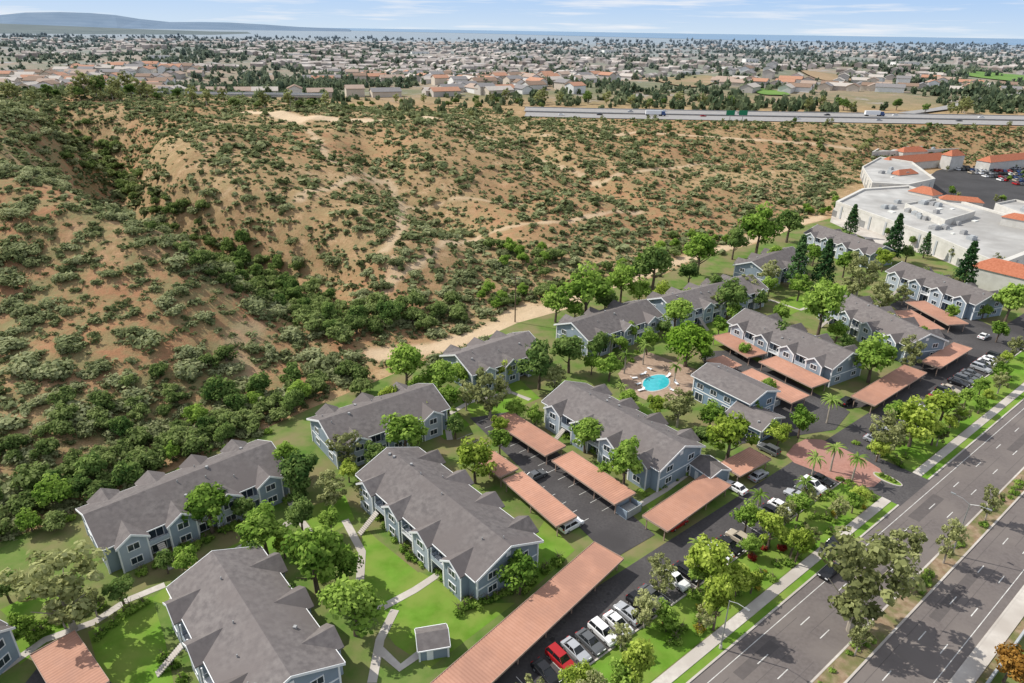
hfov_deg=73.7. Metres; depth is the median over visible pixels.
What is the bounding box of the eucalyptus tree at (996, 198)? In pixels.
[993,194,1000,202]
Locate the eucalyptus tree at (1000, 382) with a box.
[991,372,1009,393]
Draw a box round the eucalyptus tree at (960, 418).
[952,403,972,422]
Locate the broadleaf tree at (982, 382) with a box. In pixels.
[972,376,990,394]
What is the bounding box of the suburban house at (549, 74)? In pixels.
[541,73,559,76]
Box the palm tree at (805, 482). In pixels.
[793,475,816,492]
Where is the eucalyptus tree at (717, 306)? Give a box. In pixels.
[710,292,725,309]
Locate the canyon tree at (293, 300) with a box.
[289,297,298,303]
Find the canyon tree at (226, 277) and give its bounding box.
[214,271,235,285]
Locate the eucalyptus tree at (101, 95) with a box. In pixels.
[97,90,104,99]
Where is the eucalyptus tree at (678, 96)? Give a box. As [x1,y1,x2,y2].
[674,91,684,99]
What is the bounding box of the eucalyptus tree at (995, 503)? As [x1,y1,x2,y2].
[979,484,1005,519]
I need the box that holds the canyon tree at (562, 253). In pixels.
[556,249,566,257]
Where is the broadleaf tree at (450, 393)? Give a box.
[438,384,460,414]
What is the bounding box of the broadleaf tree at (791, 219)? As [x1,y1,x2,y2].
[773,208,804,242]
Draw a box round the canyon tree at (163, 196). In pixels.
[160,194,170,201]
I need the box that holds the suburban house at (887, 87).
[875,83,905,92]
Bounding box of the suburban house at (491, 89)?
[483,86,513,95]
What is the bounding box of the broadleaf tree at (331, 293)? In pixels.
[326,288,335,300]
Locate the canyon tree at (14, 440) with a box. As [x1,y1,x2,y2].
[0,433,31,449]
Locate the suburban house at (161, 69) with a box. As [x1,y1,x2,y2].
[156,64,171,72]
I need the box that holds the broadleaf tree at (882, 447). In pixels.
[867,435,893,461]
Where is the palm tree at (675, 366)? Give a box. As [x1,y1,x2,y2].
[670,363,681,382]
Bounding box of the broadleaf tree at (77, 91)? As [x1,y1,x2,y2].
[72,86,83,99]
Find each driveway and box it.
[26,669,110,682]
[471,412,654,554]
[494,314,1023,682]
[703,350,849,443]
[786,439,880,486]
[840,297,992,409]
[866,457,929,505]
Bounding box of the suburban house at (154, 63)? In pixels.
[142,61,160,66]
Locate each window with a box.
[0,637,5,649]
[0,652,10,668]
[126,541,140,552]
[130,553,143,565]
[176,519,189,530]
[180,532,192,542]
[223,500,233,510]
[225,513,236,522]
[265,482,275,492]
[267,494,277,502]
[310,674,324,682]
[355,443,363,451]
[356,455,364,462]
[362,488,368,499]
[363,500,369,511]
[388,512,394,523]
[389,524,395,535]
[394,441,402,446]
[416,537,423,549]
[417,550,423,562]
[429,417,436,424]
[430,428,437,435]
[448,566,455,579]
[448,579,455,592]
[488,568,497,580]
[488,581,496,593]
[509,374,515,380]
[549,411,555,419]
[549,422,554,430]
[602,455,609,462]
[603,444,610,452]
[632,474,640,483]
[665,475,671,483]
[666,463,673,472]
[687,452,694,460]
[697,382,703,389]
[710,389,716,396]
[723,395,730,403]
[757,339,763,346]
[782,351,789,357]
[810,363,816,370]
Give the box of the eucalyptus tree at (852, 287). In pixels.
[841,277,863,295]
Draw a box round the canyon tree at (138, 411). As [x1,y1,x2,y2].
[126,402,150,419]
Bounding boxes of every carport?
[30,630,109,682]
[430,541,623,682]
[478,451,518,486]
[490,411,565,464]
[502,471,576,535]
[551,451,635,513]
[642,473,731,540]
[706,355,741,370]
[712,332,766,364]
[720,447,770,481]
[741,368,809,410]
[758,356,829,395]
[851,365,926,413]
[894,310,944,330]
[905,300,968,331]
[921,342,972,375]
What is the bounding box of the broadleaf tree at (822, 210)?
[818,208,826,212]
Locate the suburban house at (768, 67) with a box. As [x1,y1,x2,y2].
[763,65,774,70]
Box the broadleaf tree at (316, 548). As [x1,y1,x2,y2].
[280,524,344,593]
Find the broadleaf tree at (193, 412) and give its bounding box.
[181,402,208,423]
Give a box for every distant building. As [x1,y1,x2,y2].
[148,55,169,58]
[288,53,309,55]
[410,51,428,53]
[512,55,530,60]
[602,50,618,52]
[677,71,703,74]
[742,58,758,62]
[890,62,920,64]
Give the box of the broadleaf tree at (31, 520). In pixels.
[14,507,43,531]
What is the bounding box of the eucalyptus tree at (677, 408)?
[663,387,695,427]
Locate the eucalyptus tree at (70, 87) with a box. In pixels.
[64,84,75,99]
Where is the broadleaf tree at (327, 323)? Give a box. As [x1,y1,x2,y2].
[318,319,338,331]
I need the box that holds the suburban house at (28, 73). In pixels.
[14,72,37,74]
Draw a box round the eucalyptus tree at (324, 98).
[320,91,329,105]
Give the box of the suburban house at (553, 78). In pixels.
[545,76,563,84]
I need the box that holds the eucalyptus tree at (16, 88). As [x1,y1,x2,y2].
[5,82,20,96]
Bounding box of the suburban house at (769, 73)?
[762,69,775,78]
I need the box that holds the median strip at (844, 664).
[813,469,1023,682]
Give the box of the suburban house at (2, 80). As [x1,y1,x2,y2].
[0,78,10,84]
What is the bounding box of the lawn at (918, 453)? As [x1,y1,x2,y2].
[884,359,1023,470]
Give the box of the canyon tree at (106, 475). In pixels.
[94,470,117,483]
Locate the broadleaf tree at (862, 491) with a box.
[849,486,871,504]
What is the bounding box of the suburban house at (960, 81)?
[958,79,983,83]
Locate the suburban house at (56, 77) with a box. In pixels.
[34,75,63,79]
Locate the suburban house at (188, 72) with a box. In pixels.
[186,70,204,76]
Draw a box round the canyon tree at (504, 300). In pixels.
[500,297,511,305]
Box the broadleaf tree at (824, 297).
[802,277,850,335]
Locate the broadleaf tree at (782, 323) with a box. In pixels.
[775,320,790,330]
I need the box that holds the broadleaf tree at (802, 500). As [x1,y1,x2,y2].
[786,491,814,520]
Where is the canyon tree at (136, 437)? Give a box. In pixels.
[120,426,151,445]
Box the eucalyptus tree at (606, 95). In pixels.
[602,91,611,103]
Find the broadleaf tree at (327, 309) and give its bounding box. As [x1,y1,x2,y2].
[319,301,343,320]
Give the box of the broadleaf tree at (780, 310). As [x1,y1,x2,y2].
[773,300,790,318]
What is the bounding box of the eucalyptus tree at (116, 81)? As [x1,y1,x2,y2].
[109,76,122,93]
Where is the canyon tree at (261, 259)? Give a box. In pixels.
[251,254,270,265]
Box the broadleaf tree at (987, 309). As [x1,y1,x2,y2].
[978,304,993,318]
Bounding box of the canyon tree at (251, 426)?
[238,418,259,433]
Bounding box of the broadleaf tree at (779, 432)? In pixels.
[764,419,792,446]
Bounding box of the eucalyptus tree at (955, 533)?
[935,517,969,563]
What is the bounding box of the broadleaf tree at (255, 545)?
[245,539,260,549]
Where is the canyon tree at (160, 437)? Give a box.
[151,431,166,446]
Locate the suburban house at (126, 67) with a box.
[114,66,138,72]
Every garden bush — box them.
[23,621,40,642]
[27,610,43,625]
[34,624,51,637]
[63,511,76,522]
[92,631,102,641]
[95,600,107,610]
[96,626,108,638]
[107,614,120,628]
[117,602,131,619]
[121,599,137,613]
[135,564,147,575]
[135,567,142,577]
[136,595,149,608]
[155,648,170,661]
[163,658,181,671]
[174,669,189,682]
[178,535,193,549]
[189,536,201,551]
[199,530,215,543]
[216,522,230,533]
[227,516,238,531]
[263,425,272,434]
[282,491,292,503]
[375,511,383,520]
[389,535,397,543]
[398,541,409,552]
[405,548,413,560]
[411,554,417,562]
[417,560,423,567]
[435,567,441,574]
[438,571,443,581]
[453,599,464,616]
[457,599,471,610]
[462,590,476,608]
[472,594,483,610]
[481,593,493,604]
[492,589,502,600]
[501,585,506,595]
[505,587,513,594]
[515,584,530,594]
[524,579,537,585]
[539,564,549,574]
[541,558,551,573]
[550,549,564,567]
[562,431,569,439]
[614,643,630,650]
[642,491,649,496]
[657,623,671,632]
[670,628,682,644]
[674,618,688,634]
[674,634,682,646]
[685,588,696,598]
[692,622,705,634]
[693,587,704,598]
[693,611,705,620]
[695,627,702,637]
[747,551,756,561]
[756,565,766,578]
[765,572,779,582]
[771,559,779,567]
[776,543,786,551]
[780,552,795,566]
[807,510,819,519]
[819,490,827,501]
[820,511,831,519]
[824,486,833,496]
[825,525,835,533]
[828,667,836,672]
[829,515,838,523]
[832,492,841,499]
[835,475,843,480]
[845,647,853,655]
[846,476,857,485]
[849,641,861,651]
[851,439,860,444]
[862,638,870,647]
[885,474,891,480]
[890,454,901,462]
[896,458,904,468]
[900,452,908,458]
[921,570,931,581]
[924,567,935,577]
[924,579,932,586]
[978,516,989,528]
[1008,488,1020,494]
[1013,478,1023,485]
[1013,483,1022,489]
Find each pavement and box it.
[651,497,890,682]
[912,383,1023,475]
[952,589,1023,682]
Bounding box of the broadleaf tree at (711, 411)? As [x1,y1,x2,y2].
[697,399,726,424]
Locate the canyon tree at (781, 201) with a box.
[777,199,786,204]
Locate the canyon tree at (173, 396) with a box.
[163,391,187,402]
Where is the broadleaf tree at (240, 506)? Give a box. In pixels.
[231,497,257,520]
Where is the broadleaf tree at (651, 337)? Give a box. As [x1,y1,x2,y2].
[634,326,660,354]
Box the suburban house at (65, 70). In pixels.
[63,69,80,73]
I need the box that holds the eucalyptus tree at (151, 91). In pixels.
[145,85,157,98]
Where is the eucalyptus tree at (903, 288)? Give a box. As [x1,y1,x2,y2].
[895,282,913,304]
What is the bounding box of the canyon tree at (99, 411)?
[86,405,109,421]
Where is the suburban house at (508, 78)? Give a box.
[503,75,522,83]
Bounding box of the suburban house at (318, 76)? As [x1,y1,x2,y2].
[311,75,333,80]
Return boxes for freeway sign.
[726,110,734,119]
[739,110,747,119]
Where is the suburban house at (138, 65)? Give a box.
[125,64,148,67]
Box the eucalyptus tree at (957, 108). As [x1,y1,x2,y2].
[955,104,962,113]
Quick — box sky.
[0,0,1023,38]
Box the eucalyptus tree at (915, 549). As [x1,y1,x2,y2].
[874,525,928,579]
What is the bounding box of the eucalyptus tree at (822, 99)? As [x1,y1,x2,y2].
[818,95,826,104]
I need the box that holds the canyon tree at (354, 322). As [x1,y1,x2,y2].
[342,314,371,333]
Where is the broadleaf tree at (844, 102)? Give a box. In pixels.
[840,99,849,110]
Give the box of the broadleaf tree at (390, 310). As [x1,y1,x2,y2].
[376,299,401,324]
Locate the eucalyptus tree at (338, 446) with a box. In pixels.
[325,430,362,464]
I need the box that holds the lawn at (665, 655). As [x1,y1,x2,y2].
[590,483,877,682]
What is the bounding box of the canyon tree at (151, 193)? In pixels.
[146,188,159,195]
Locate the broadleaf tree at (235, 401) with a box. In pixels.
[223,391,247,411]
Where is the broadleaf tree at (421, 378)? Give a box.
[406,374,430,385]
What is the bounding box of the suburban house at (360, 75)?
[353,73,366,81]
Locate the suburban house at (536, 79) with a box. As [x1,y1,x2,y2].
[526,77,547,85]
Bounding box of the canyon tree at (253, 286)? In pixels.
[241,279,257,292]
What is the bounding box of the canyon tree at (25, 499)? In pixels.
[6,489,37,515]
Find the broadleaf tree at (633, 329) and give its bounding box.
[628,320,638,334]
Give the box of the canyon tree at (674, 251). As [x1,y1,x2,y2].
[668,247,680,257]
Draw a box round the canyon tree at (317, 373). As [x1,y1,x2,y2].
[307,369,328,382]
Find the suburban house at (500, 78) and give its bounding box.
[493,76,502,83]
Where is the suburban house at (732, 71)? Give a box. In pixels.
[722,67,735,75]
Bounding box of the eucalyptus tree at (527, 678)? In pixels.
[515,673,544,682]
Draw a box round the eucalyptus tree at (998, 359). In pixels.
[990,356,1006,373]
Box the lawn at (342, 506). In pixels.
[307,495,354,534]
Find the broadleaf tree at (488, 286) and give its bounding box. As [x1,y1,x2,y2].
[480,278,495,291]
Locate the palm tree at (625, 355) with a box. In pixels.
[617,349,633,373]
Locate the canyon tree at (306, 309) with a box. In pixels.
[291,304,318,325]
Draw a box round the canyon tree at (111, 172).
[107,169,115,177]
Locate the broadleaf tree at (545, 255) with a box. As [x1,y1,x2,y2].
[539,250,551,261]
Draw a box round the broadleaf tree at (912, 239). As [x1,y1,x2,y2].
[909,236,916,243]
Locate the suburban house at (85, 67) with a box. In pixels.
[77,66,93,68]
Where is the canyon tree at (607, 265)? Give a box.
[601,260,612,269]
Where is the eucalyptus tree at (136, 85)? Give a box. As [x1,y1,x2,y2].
[130,77,144,95]
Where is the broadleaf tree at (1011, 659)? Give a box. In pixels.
[994,642,1023,682]
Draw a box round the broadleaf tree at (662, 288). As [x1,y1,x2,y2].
[653,280,669,294]
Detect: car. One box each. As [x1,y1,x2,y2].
[527,469,547,480]
[530,656,561,682]
[545,642,573,670]
[558,516,583,533]
[560,636,591,663]
[575,627,605,656]
[587,616,616,646]
[602,609,633,634]
[613,601,638,626]
[626,590,655,617]
[637,583,667,603]
[661,570,690,591]
[671,519,688,531]
[672,560,700,583]
[716,535,743,555]
[725,528,747,542]
[726,480,748,495]
[748,469,768,482]
[756,442,781,456]
[760,503,784,516]
[767,498,790,515]
[783,488,800,496]
[793,484,820,498]
[799,474,826,493]
[808,472,834,487]
[817,561,838,581]
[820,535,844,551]
[838,396,853,406]
[863,433,874,441]
[934,385,953,394]
[941,383,960,393]
[947,377,969,387]
[953,372,974,384]
[959,372,978,379]
[960,368,981,378]
[970,361,991,372]
[973,360,993,368]
[977,332,989,339]
[977,357,993,364]
[981,355,995,361]
[986,350,1004,360]
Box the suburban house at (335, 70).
[328,69,340,71]
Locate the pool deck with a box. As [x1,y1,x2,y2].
[618,352,695,400]
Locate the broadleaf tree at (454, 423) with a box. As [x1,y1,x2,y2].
[444,414,464,438]
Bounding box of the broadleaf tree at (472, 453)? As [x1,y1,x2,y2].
[456,435,496,483]
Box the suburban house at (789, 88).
[777,83,794,93]
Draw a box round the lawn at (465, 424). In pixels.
[440,405,469,439]
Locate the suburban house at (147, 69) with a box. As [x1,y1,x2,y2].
[138,66,156,72]
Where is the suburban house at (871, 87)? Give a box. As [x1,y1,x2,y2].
[867,83,875,90]
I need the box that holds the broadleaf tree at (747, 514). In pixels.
[729,498,761,532]
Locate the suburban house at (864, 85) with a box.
[860,82,874,90]
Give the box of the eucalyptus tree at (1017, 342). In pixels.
[1007,336,1023,356]
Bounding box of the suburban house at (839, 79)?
[833,77,844,80]
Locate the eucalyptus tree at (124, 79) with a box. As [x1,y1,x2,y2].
[116,71,132,93]
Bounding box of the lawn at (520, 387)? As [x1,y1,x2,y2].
[458,380,539,416]
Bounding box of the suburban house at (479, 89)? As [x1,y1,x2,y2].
[474,83,495,94]
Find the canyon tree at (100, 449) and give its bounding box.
[89,445,112,456]
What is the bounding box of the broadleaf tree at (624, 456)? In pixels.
[608,435,643,484]
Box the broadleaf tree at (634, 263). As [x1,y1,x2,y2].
[631,258,650,277]
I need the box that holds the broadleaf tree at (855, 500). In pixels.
[846,491,865,513]
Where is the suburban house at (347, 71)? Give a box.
[345,69,358,74]
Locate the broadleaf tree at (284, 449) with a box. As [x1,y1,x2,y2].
[272,440,299,459]
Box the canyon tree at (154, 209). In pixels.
[148,204,161,212]
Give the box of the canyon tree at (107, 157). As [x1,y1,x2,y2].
[102,155,110,161]
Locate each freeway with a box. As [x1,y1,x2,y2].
[524,107,1023,118]
[525,112,1023,124]
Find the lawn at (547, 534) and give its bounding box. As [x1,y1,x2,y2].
[529,520,574,590]
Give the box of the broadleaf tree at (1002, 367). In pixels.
[993,361,1013,376]
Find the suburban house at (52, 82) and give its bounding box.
[37,80,59,86]
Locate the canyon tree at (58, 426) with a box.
[46,418,74,435]
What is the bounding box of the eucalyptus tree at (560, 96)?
[555,91,564,102]
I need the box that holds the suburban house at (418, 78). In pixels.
[405,73,420,80]
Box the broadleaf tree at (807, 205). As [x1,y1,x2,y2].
[803,203,810,208]
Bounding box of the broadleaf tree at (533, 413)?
[525,403,544,425]
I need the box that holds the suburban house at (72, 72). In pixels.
[69,70,88,76]
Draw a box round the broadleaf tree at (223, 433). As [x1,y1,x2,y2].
[211,421,235,442]
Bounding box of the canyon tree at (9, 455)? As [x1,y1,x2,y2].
[4,447,23,460]
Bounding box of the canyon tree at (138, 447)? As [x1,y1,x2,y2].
[129,445,147,452]
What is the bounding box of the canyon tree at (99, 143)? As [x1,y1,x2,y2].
[94,139,105,148]
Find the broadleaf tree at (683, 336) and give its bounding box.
[661,319,714,366]
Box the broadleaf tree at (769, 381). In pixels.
[762,377,776,387]
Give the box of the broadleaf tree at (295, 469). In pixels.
[276,450,318,487]
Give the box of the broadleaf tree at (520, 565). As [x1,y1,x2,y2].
[495,548,539,594]
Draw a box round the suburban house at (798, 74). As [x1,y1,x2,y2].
[791,72,803,76]
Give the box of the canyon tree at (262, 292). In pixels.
[252,288,270,298]
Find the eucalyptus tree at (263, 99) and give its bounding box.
[257,90,269,107]
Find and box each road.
[690,400,1023,682]
[848,494,1023,682]
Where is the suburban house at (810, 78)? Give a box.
[802,76,814,80]
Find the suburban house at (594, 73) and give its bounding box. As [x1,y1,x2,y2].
[589,71,600,75]
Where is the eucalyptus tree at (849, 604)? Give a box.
[818,524,925,632]
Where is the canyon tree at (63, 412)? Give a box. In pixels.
[49,403,78,420]
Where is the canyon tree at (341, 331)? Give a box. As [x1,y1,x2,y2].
[325,321,354,343]
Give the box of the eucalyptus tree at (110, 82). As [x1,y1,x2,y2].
[106,78,119,88]
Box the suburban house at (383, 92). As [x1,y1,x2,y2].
[369,87,401,97]
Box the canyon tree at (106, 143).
[102,139,110,146]
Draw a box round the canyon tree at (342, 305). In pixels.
[334,299,349,310]
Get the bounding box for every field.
[642,75,713,86]
[756,89,788,94]
[801,70,850,81]
[944,71,1023,80]
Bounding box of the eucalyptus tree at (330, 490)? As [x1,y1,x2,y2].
[313,469,346,505]
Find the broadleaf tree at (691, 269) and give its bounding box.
[677,262,700,282]
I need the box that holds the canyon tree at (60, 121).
[55,119,65,125]
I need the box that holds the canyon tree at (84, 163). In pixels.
[78,160,91,167]
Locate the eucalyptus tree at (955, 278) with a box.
[947,273,961,281]
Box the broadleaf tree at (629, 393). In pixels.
[619,388,638,401]
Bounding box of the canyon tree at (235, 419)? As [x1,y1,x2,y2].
[209,410,242,434]
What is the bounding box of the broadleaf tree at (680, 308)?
[662,297,693,326]
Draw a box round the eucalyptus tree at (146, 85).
[140,79,150,96]
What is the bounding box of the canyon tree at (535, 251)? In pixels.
[531,246,543,256]
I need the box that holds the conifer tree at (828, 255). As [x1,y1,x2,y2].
[809,239,836,287]
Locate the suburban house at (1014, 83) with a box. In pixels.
[999,81,1017,85]
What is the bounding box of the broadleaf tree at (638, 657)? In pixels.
[621,637,655,682]
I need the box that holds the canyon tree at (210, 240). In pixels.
[203,236,216,245]
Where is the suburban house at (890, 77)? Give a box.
[885,74,896,79]
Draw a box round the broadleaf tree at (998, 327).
[992,320,1010,342]
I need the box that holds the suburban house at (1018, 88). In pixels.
[1001,86,1021,91]
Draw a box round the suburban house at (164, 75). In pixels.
[155,73,171,76]
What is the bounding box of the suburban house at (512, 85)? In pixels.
[495,84,514,91]
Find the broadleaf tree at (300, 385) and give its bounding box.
[285,379,311,399]
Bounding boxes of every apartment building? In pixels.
[0,619,20,674]
[75,439,289,573]
[155,546,345,682]
[306,382,450,468]
[355,447,543,601]
[439,330,535,393]
[541,381,705,491]
[554,299,662,356]
[646,274,768,330]
[726,308,861,386]
[732,246,808,287]
[803,224,894,267]
[818,292,948,362]
[885,261,1003,319]
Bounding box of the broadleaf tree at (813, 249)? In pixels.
[806,243,822,266]
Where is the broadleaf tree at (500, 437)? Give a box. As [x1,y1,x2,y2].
[488,428,511,454]
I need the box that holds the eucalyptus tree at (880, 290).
[869,278,897,306]
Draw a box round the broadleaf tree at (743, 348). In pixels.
[738,342,752,359]
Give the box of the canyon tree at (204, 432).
[194,423,215,437]
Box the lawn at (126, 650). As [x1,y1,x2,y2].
[88,596,172,682]
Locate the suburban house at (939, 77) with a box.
[937,76,961,80]
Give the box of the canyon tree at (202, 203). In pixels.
[195,199,209,210]
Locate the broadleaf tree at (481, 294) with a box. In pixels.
[476,290,485,299]
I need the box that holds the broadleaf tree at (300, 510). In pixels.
[284,495,313,530]
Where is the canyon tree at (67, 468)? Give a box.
[54,456,82,476]
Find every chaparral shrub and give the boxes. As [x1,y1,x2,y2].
[0,108,20,114]
[0,160,19,172]
[0,206,30,218]
[0,242,29,252]
[0,247,30,262]
[0,273,20,286]
[0,296,16,306]
[0,304,14,313]
[0,333,29,354]
[0,362,31,377]
[0,413,28,429]
[0,445,35,465]
[0,498,14,513]
[0,512,16,525]
[0,521,16,541]
[2,480,36,504]
[2,527,25,540]
[4,325,33,334]
[5,274,31,287]
[6,302,38,314]
[6,348,39,369]
[9,309,24,317]
[11,405,31,415]
[12,170,32,182]
[13,105,35,115]
[13,221,31,233]
[14,201,36,209]
[15,382,39,394]
[16,313,46,326]
[20,134,31,140]
[20,394,47,407]
[20,433,37,445]
[21,256,49,267]
[22,167,39,174]
[22,448,48,461]
[25,243,43,254]
[26,133,41,139]
[26,360,73,379]
[28,358,78,379]
[28,419,49,434]
[31,167,52,176]
[32,117,46,121]
[34,111,47,116]
[34,148,50,154]
[34,458,54,470]
[38,178,51,183]
[38,295,65,308]
[39,127,52,134]
[40,450,58,462]
[42,399,96,423]
[43,167,61,174]
[43,387,59,398]
[46,499,72,510]
[50,272,64,283]
[51,130,69,136]
[51,178,67,183]
[51,372,69,380]
[53,332,80,342]
[54,172,71,180]
[54,335,83,351]
[55,498,86,514]
[56,135,72,144]
[56,181,71,190]
[56,271,75,280]
[56,347,82,353]
[59,145,77,153]
[59,306,83,316]
[60,255,84,264]
[61,244,82,250]
[65,381,88,390]
[67,404,112,427]
[68,158,78,164]
[71,421,81,430]
[72,417,99,438]
[75,369,101,379]
[85,358,111,374]
[92,164,102,170]
[95,465,113,478]
[96,269,114,277]
[100,269,120,276]
[101,429,124,438]
[102,202,119,208]
[102,211,119,220]
[103,371,137,388]
[105,397,123,408]
[109,187,120,193]
[110,401,136,414]
[110,436,133,448]
[112,212,129,221]
[114,326,145,336]
[115,467,143,490]
[119,386,156,404]
[121,209,135,217]
[121,225,144,234]
[124,219,141,225]
[125,328,166,351]
[131,236,151,248]
[141,218,160,226]
[143,417,165,434]
[146,422,164,443]
[148,235,171,247]
[148,427,165,442]
[151,211,165,221]
[152,295,176,308]
[153,214,165,222]
[155,224,169,229]
[157,296,171,305]
[160,252,189,267]
[160,424,169,432]
[163,285,189,295]
[163,304,185,316]
[164,234,179,245]
[171,404,187,418]
[173,344,191,351]
[173,346,198,359]
[173,356,200,381]
[174,382,185,392]
[175,233,191,241]
[175,357,209,369]
[179,427,213,448]
[184,351,203,363]
[184,370,203,380]
[187,205,200,213]
[187,241,197,247]
[188,344,206,355]
[189,264,213,272]
[192,311,215,320]
[198,188,216,197]
[205,362,237,376]
[207,404,234,416]
[210,440,226,448]
[213,397,224,404]
[215,260,235,270]
[218,360,246,373]
[219,264,234,273]
[227,279,251,290]
[228,394,255,412]
[231,428,256,438]
[233,375,252,384]
[234,382,246,392]
[235,298,265,314]
[238,340,263,353]
[239,194,257,201]
[239,421,263,437]
[240,294,256,303]
[243,260,259,267]
[245,308,268,315]
[256,289,275,300]
[257,390,287,411]
[260,343,275,357]
[262,412,278,422]
[266,303,284,311]
[266,308,285,316]
[278,324,301,340]
[279,202,294,209]
[283,236,298,244]
[289,326,305,336]
[291,255,305,261]
[292,351,314,360]
[296,336,308,343]
[299,362,314,374]
[302,345,323,360]
[306,273,327,283]
[306,328,325,340]
[306,354,335,376]
[316,251,331,259]
[322,255,342,264]
[326,353,341,363]
[329,373,352,386]
[332,359,344,365]
[341,349,365,361]
[347,288,366,296]
[350,224,371,232]
[352,295,366,302]
[354,288,373,297]
[358,267,373,276]
[365,318,392,332]
[368,280,389,289]
[371,253,389,263]
[374,227,392,237]
[383,318,402,326]
[386,255,404,266]
[394,246,413,255]
[395,316,414,324]
[407,269,424,277]
[413,288,430,296]
[417,225,435,230]
[423,353,441,366]
[424,327,448,339]
[427,311,446,318]
[437,285,455,296]
[450,323,468,334]
[451,291,464,300]
[452,316,471,324]
[454,267,475,277]
[457,276,476,284]
[478,305,497,315]
[478,335,489,340]
[483,258,501,267]
[493,264,514,273]
[496,248,511,256]
[505,277,526,285]
[507,292,521,298]
[563,256,580,264]
[615,254,634,261]
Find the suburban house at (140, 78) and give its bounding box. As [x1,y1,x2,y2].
[125,77,146,80]
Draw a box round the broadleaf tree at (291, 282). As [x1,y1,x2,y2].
[278,277,299,292]
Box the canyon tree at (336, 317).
[327,313,343,321]
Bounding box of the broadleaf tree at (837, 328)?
[826,319,849,342]
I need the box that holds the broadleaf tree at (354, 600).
[316,573,387,637]
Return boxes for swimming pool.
[641,374,670,391]
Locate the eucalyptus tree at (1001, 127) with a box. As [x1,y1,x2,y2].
[998,125,1005,131]
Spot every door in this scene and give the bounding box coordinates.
[148,526,164,539]
[151,540,167,553]
[199,520,213,532]
[241,488,253,498]
[370,434,380,442]
[427,651,433,659]
[694,391,702,402]
[745,429,756,437]
[748,333,754,339]
[772,344,779,351]
[799,356,805,363]
[859,220,864,227]
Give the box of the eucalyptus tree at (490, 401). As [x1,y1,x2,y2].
[473,367,509,418]
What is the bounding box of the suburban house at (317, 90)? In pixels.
[306,88,332,96]
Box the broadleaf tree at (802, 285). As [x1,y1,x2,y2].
[787,273,812,300]
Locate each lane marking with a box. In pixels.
[708,409,1022,682]
[757,428,1018,663]
[777,451,1016,678]
[882,538,1007,680]
[933,570,1023,682]
[940,552,1023,653]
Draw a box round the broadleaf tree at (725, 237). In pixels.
[721,234,729,241]
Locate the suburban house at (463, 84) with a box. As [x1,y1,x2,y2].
[451,81,466,90]
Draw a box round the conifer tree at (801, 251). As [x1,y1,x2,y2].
[782,234,808,280]
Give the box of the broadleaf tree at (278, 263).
[268,254,283,269]
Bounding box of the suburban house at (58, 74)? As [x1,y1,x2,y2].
[51,72,68,75]
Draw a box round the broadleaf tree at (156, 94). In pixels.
[153,92,160,97]
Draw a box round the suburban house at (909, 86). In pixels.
[898,82,918,89]
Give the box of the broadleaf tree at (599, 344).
[585,331,608,355]
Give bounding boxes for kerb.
[566,479,845,681]
[686,504,898,682]
[809,467,1023,682]
[844,491,1023,682]
[873,472,902,486]
[876,351,1021,455]
[928,398,1023,479]
[948,585,1023,682]
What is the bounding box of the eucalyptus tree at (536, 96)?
[533,90,541,100]
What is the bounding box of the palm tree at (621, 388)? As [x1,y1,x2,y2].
[615,382,627,399]
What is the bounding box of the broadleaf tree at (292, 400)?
[279,387,304,412]
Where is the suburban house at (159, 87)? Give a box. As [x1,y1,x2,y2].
[157,86,181,88]
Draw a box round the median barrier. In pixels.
[525,111,1023,119]
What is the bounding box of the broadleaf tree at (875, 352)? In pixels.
[852,332,897,382]
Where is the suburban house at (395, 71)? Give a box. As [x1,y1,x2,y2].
[391,69,402,73]
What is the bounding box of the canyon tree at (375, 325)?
[368,319,383,332]
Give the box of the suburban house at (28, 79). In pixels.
[22,77,42,82]
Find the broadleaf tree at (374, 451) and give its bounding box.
[363,440,385,463]
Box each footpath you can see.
[3,619,94,672]
[94,582,165,623]
[169,521,291,598]
[287,500,312,531]
[342,519,365,579]
[367,609,398,682]
[377,573,438,609]
[381,647,418,671]
[445,417,452,439]
[449,392,530,415]
[640,474,688,505]
[771,299,806,309]
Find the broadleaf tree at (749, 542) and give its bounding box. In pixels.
[736,533,764,555]
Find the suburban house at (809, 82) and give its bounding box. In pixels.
[800,80,816,86]
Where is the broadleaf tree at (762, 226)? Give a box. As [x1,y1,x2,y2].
[737,201,783,253]
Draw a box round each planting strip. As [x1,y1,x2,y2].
[672,502,896,682]
[921,392,1023,478]
[975,617,1023,682]
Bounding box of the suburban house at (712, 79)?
[710,77,736,81]
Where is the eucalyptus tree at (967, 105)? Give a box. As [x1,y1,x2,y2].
[960,97,974,113]
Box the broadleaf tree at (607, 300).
[595,290,618,308]
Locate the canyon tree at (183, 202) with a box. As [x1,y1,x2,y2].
[175,197,191,208]
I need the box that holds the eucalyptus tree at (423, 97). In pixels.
[420,93,426,101]
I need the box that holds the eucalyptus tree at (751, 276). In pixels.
[741,274,757,284]
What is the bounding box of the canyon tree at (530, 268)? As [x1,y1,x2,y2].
[527,265,536,272]
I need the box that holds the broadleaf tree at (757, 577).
[748,569,763,593]
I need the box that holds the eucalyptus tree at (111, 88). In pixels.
[104,82,115,99]
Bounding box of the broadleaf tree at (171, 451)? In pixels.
[161,440,180,461]
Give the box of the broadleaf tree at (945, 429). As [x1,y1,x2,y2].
[926,421,950,445]
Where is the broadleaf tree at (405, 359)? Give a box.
[386,342,425,385]

